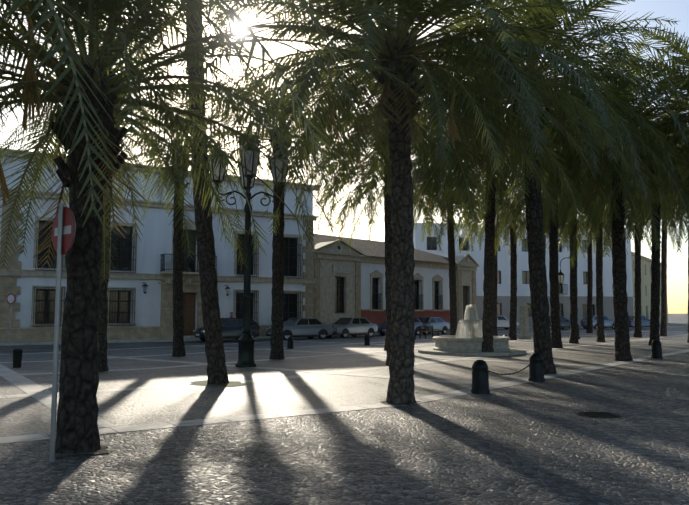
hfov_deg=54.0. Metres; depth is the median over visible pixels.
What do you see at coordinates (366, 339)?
bollard
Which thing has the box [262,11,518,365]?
palm
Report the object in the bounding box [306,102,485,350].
palm
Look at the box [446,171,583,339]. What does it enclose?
palm
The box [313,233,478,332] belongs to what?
building
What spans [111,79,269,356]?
palm
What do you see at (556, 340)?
palm
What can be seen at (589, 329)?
palm
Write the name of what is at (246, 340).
grand lamp post
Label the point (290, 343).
bollard
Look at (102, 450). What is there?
pit
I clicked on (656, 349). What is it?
bollard
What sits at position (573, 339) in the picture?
palm
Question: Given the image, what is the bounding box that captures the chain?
[488,361,533,374]
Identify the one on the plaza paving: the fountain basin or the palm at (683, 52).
the fountain basin
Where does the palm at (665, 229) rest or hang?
on the ground cobbles
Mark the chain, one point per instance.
(511, 373)
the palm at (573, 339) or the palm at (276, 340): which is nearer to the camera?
the palm at (276, 340)
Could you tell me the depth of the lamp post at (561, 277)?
45.36 m
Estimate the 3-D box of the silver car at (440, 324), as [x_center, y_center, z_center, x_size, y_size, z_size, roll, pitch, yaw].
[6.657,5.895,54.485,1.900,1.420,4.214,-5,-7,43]
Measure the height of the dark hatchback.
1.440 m
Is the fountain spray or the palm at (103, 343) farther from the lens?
the fountain spray
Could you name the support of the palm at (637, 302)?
on the ground cobbles
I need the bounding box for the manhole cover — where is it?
[577,411,620,417]
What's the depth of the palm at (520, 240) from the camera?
52.91 m
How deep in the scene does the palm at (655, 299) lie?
36.53 m
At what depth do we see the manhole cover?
11.71 m
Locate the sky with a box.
[0,0,688,313]
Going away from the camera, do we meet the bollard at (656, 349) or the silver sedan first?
the bollard at (656, 349)
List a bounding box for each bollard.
[287,337,293,348]
[364,335,369,344]
[471,360,489,393]
[528,353,544,381]
[651,339,662,358]
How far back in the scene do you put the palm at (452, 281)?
38.59 m
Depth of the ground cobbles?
8.43 m
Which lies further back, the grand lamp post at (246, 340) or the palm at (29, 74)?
the grand lamp post at (246, 340)
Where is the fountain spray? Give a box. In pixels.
[455,304,482,337]
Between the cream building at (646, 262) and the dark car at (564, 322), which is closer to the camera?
the dark car at (564, 322)
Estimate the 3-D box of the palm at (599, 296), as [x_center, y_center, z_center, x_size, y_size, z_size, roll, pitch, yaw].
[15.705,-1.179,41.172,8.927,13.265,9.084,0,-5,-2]
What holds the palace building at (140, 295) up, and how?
on the ground cobbles
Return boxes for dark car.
[549,316,578,329]
[629,316,649,327]
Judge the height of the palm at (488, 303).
13.758 m
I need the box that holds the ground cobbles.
[0,314,688,504]
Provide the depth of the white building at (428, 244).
76.51 m
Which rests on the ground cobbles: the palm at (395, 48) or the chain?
the palm at (395, 48)
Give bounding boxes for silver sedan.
[264,318,333,339]
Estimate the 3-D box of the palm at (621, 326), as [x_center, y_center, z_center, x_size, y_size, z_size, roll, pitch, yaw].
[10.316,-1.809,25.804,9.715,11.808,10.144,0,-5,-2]
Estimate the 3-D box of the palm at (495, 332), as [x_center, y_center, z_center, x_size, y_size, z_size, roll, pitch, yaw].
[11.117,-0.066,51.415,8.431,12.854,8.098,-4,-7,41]
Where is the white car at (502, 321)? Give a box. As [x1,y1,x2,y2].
[480,316,518,329]
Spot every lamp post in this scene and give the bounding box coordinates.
[208,125,289,367]
[558,257,579,338]
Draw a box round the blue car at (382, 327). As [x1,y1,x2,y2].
[378,317,422,335]
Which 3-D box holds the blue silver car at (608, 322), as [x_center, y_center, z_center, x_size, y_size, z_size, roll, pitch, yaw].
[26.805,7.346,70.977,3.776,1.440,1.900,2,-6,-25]
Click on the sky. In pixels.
(677, 10)
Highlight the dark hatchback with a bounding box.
[193,318,259,340]
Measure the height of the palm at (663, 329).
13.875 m
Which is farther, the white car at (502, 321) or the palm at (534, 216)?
the white car at (502, 321)
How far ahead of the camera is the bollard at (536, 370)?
17.39 m
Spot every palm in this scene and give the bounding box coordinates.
[0,0,345,250]
[0,0,424,455]
[0,20,230,371]
[100,0,321,383]
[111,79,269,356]
[152,0,642,404]
[182,60,370,359]
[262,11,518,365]
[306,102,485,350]
[367,0,688,373]
[375,128,516,335]
[411,50,589,351]
[445,179,543,335]
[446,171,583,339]
[474,113,643,347]
[497,205,590,260]
[498,30,688,360]
[506,130,653,343]
[543,129,673,341]
[546,208,633,332]
[568,208,661,255]
[571,23,688,252]
[587,186,687,337]
[589,96,688,345]
[625,136,688,342]
[626,164,687,335]
[648,116,688,226]
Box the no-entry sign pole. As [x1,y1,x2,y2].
[49,203,75,461]
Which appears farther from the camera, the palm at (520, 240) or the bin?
the palm at (520, 240)
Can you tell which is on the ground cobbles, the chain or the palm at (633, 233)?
the palm at (633, 233)
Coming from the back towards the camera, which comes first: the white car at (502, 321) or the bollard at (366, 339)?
the white car at (502, 321)
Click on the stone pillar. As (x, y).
(524, 324)
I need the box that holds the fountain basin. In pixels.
[418,320,525,355]
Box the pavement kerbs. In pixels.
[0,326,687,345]
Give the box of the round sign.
[7,293,15,346]
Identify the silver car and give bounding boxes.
[327,317,377,337]
[418,317,449,334]
[581,316,613,329]
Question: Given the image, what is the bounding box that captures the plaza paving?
[0,329,688,436]
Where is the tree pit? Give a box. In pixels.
[190,380,247,386]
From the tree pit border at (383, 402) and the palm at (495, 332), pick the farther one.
the palm at (495, 332)
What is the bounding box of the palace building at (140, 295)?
[0,148,318,341]
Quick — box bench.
[419,326,438,338]
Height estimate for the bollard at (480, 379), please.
0.730 m
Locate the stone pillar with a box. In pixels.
[518,303,530,338]
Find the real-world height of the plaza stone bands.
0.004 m
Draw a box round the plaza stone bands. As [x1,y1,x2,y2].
[0,329,688,442]
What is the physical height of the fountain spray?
1.640 m
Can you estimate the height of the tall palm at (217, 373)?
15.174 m
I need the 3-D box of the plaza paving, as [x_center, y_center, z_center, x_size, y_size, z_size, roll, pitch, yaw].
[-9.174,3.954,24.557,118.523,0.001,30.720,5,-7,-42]
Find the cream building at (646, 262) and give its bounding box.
[631,251,667,323]
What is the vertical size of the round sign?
2.800 m
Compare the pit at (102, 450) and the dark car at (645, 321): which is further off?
the dark car at (645, 321)
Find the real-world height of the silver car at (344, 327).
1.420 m
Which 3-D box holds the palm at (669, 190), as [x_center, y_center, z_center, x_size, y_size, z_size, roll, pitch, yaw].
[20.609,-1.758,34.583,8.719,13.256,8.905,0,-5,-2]
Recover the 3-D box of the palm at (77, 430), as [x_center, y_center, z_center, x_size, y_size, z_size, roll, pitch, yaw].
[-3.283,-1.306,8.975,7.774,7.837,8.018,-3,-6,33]
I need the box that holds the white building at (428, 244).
[413,223,633,326]
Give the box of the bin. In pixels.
[12,349,22,367]
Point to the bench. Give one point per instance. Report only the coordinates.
(426, 328)
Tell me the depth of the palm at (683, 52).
22.91 m
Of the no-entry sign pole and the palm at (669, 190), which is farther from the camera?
the palm at (669, 190)
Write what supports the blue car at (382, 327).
on the ground cobbles

